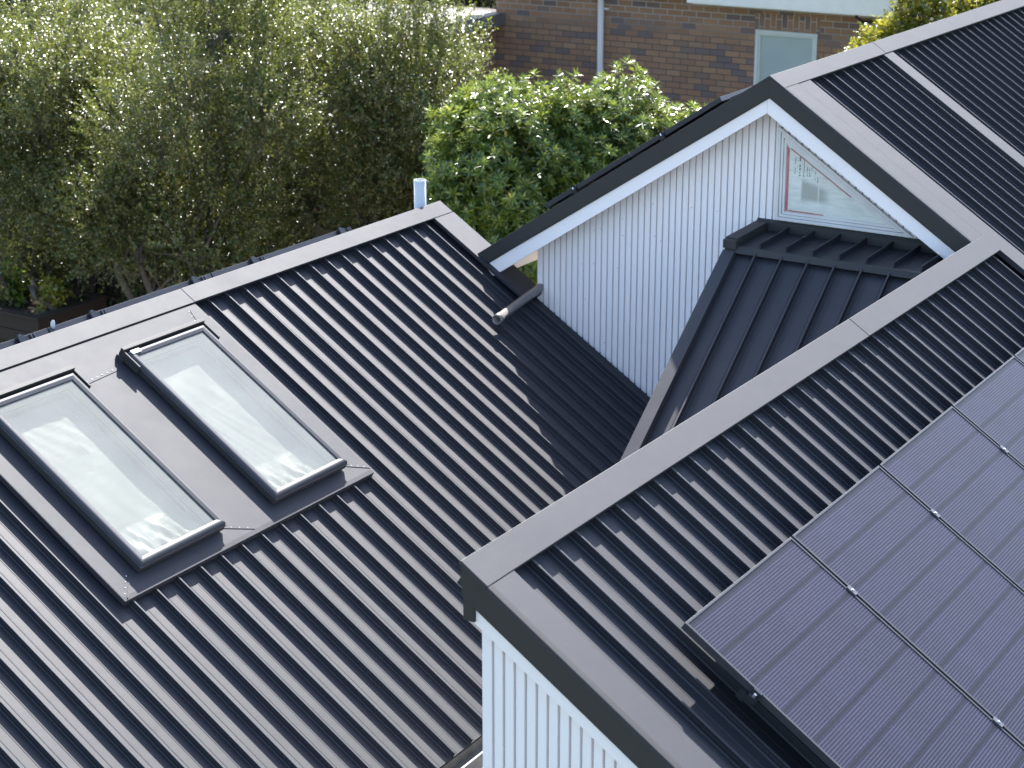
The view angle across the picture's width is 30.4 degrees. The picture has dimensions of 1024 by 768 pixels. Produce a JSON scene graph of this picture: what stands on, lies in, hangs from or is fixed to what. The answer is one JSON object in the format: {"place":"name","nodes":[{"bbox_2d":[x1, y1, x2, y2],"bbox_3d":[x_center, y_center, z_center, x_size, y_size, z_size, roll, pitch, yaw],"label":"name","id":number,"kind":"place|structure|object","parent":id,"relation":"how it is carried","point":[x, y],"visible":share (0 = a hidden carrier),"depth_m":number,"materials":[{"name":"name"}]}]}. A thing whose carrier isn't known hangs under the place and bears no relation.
{"place":"outdoors","nodes":[
{"label":"outdoors","id":0,"kind":"place"},
{"bbox_2d":[39,0,495,223],"bbox_3d":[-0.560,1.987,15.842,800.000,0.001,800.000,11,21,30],"label":"ground","id":1,"kind":"structure","parent":0,"point":[217,138],"depth_m":35.73,"materials":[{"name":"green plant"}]},
{"bbox_2d":[0,107,97,287],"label":"shrub","id":2,"kind":"object","parent":1,"relation":"on","point":[12,229],"visible":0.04,"depth_m":22.60,"materials":[{"name":"green plant"}]},
{"bbox_2d":[0,282,107,343],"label":"planter box","id":3,"kind":"object","parent":1,"relation":"on","point":[15,321],"visible":0.12,"depth_m":20.36,"materials":[{"name":"wood"}]},
{"bbox_2d":[0,258,32,307],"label":"leafy plant","id":4,"kind":"object","parent":3,"relation":"in","point":[17,294],"visible":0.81,"depth_m":20.78,"materials":[{"name":"green plant"}]},
{"bbox_2d":[29,275,73,314],"bbox_3d":[-5.064,-0.913,20.465,0.472,0.518,0.650,11,21,30],"label":"leafy plant","id":5,"kind":"object","parent":3,"relation":"in","point":[49,295],"visible":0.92,"depth_m":20.42,"materials":[{"name":"green plant"}]},
{"bbox_2d":[0,0,148,177],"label":"hedge tree","id":6,"kind":"object","parent":1,"relation":"on","point":[16,8],"visible":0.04,"depth_m":23.48,"materials":[{"name":"green plant"}]},
{"bbox_2d":[0,0,157,305],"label":"leaf tree","id":7,"kind":"object","parent":1,"relation":"on","point":[23,83],"visible":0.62,"depth_m":20.34,"materials":[{"name":"green plant"}]},
{"bbox_2d":[26,0,138,133],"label":"hedge tree","id":8,"kind":"object","parent":1,"relation":"on","point":[86,14],"depth_m":29.42,"materials":[{"name":"green plant"}]},
{"bbox_2d":[71,200,166,307],"bbox_3d":[-4.464,-1.104,21.494,1.430,2.300,0.070,11,21,30],"label":"shrub","id":9,"kind":"object","parent":1,"relation":"on","point":[112,288],"visible":0.06,"depth_m":21.57,"materials":[{"name":"green plant"}]},
{"bbox_2d":[110,201,227,304],"bbox_3d":[-3.487,-0.882,20.916,1.823,2.433,1.509,11,21,30],"label":"shrub","id":10,"kind":"object","parent":1,"relation":"on","point":[143,292],"visible":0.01,"depth_m":20.71,"materials":[{"name":"green plant"}]},
{"bbox_2d":[32,0,337,300],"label":"leaf tree","id":11,"kind":"object","parent":1,"relation":"on","point":[160,174],"visible":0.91,"depth_m":19.48,"materials":[{"name":"green plant"}]},
{"bbox_2d":[36,173,334,306],"bbox_3d":[-3.342,-1.057,21.592,5.690,2.150,0.090,11,21,30],"label":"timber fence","id":12,"kind":"object","parent":1,"relation":"on","point":[319,232],"visible":0.03,"depth_m":20.72,"materials":[{"name":"brown wood"}]},
{"bbox_2d":[79,0,396,205],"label":"hedge tree","id":13,"kind":"object","parent":1,"relation":"on","point":[136,21],"depth_m":30.11,"materials":[{"name":"green plant"}]},
{"bbox_2d":[79,0,475,230],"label":"hedge tree","id":14,"kind":"object","parent":1,"relation":"on","point":[308,202],"visible":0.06,"depth_m":22.92,"materials":[{"name":"green plant"}]},
{"bbox_2d":[256,0,507,236],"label":"leaf tree","id":15,"kind":"object","parent":1,"relation":"on","point":[386,75],"visible":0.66,"depth_m":19.87,"materials":[{"name":"green plant"}]},
{"bbox_2d":[403,0,495,8],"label":"hedge tree","id":16,"kind":"object","parent":1,"relation":"on","point":[490,3],"visible":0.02,"depth_m":30.62,"materials":[{"name":"green plant"}]},
{"bbox_2d":[411,67,579,284],"bbox_3d":[-0.044,-1.131,18.825,2.416,4.050,2.265,11,21,30],"label":"shrub","id":17,"kind":"object","parent":1,"relation":"on","point":[479,136],"visible":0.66,"depth_m":18.07,"materials":[{"name":"green plant"}]},
{"bbox_2d":[0,0,1023,767],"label":"house","id":18,"kind":"structure","parent":1,"relation":"on","point":[436,484],"depth_m":11.23,"materials":[{"name":"metal"}]},
{"bbox_2d":[0,328,48,349],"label":"solar panel","id":19,"kind":"object","parent":18,"relation":"attached to","point":[19,338],"visible":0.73,"depth_m":11.31,"materials":[{"name":"glass"}]},
{"bbox_2d":[47,274,211,332],"bbox_3d":[-2.774,-0.357,12.415,0.900,0.587,1.503,11,21,30],"label":"solar panel","id":20,"kind":"object","parent":18,"relation":"attached to","point":[91,314],"visible":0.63,"depth_m":12.08,"materials":[{"name":"glass"}]},
{"bbox_2d":[51,320,54,329],"bbox_3d":[-2.813,-0.328,11.561,0.028,0.135,0.029,11,21,30],"label":"cable end","id":21,"kind":"object","parent":20,"relation":"attached to","point":[53,324],"visible":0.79,"depth_m":11.54,"materials":[{"name":"white plastic"}]},
{"bbox_2d":[210,227,351,277],"bbox_3d":[-1.965,-0.767,13.648,0.900,0.587,1.531,11,21,30],"label":"solar panel","id":22,"kind":"object","parent":18,"relation":"attached to","point":[339,231],"visible":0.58,"depth_m":13.32,"materials":[{"name":"glass"}]},
{"bbox_2d":[544,153,641,207],"bbox_3d":[0.947,-1.718,14.745,0.736,0.502,1.530,11,21,30],"label":"solar panel","id":23,"kind":"object","parent":18,"relation":"attached to","point":[593,178],"visible":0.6,"depth_m":14.26,"materials":[{"name":"glass"}]},
{"bbox_2d":[630,86,751,155],"bbox_3d":[1.567,-2.054,14.226,0.736,0.502,1.530,11,21,30],"label":"solar panel","id":24,"kind":"object","parent":18,"relation":"attached to","point":[683,123],"visible":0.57,"depth_m":13.69,"materials":[{"name":"glass"}]},
{"bbox_2d":[775,126,913,237],"bbox_3d":[2.269,-1.380,12.815,1.018,0.657,0.024,11,21,30],"label":"window","id":25,"kind":"structure","parent":18,"relation":"in","point":[808,191],"depth_m":12.94,"materials":[{"name":"grey"}]},
{"bbox_3d":[2.588,0.830,9.551,0.787,0.559,5.285,11,21,30],"label":"mounting rail","id":26,"kind":"object","parent":18,"relation":"attached to","visible":0},
{"bbox_2d":[681,537,1023,767],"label":"solar panel","id":27,"kind":"object","parent":26,"relation":"attached to","point":[814,655],"visible":1,"depth_m":7.87,"materials":[{"name":"glass"}]},
{"bbox_2d":[792,466,1023,746],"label":"solar panel","id":28,"kind":"object","parent":26,"relation":"attached to","point":[935,591],"visible":1,"depth_m":8.64,"materials":[{"name":"glass"}]},
{"bbox_2d":[879,406,1023,591],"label":"solar panel","id":29,"kind":"object","parent":26,"relation":"attached to","point":[959,473],"visible":1,"depth_m":9.53,"materials":[{"name":"glass"}]},
{"bbox_2d":[952,356,1023,466],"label":"solar panel","id":30,"kind":"object","parent":26,"relation":"attached to","point":[991,406],"visible":1,"depth_m":10.36,"materials":[{"name":"glass"}]},
{"bbox_2d":[1014,348,1023,363],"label":"solar panel","id":31,"kind":"object","parent":26,"relation":"attached to","point":[1019,355],"visible":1,"depth_m":11.02,"materials":[{"name":"glass"}]},
{"bbox_2d":[497,54,707,265],"bbox_3d":[1.120,-1.320,19.323,2.248,4.106,2.478,11,21,30],"label":"shrub","id":32,"kind":"object","parent":1,"relation":"on","point":[608,123],"visible":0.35,"depth_m":18.36,"materials":[{"name":"green plant"}]},
{"bbox_2d":[838,0,959,52],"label":"leafy tree","id":33,"kind":"object","parent":1,"relation":"on","point":[918,13],"visible":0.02,"depth_m":20.60,"materials":[{"name":"yellow plant"}]},
{"bbox_2d":[921,0,1000,25],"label":"leafy tree","id":34,"kind":"object","parent":1,"relation":"on","point":[965,5],"visible":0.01,"depth_m":20.44,"materials":[{"name":"green plant"}]},
{"bbox_2d":[301,0,954,229],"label":"brick house","id":35,"kind":"structure","parent":0,"point":[700,52],"depth_m":24.23,"materials":[{"name":"brown brick"}]},
{"bbox_2d":[753,29,817,85],"bbox_3d":[3.404,-3.783,23.508,0.830,1.215,0.070,11,21,30],"label":"window","id":36,"kind":"structure","parent":35,"relation":"in","point":[775,51],"depth_m":23.43,"materials":[{"name":"glass"}]}
]}

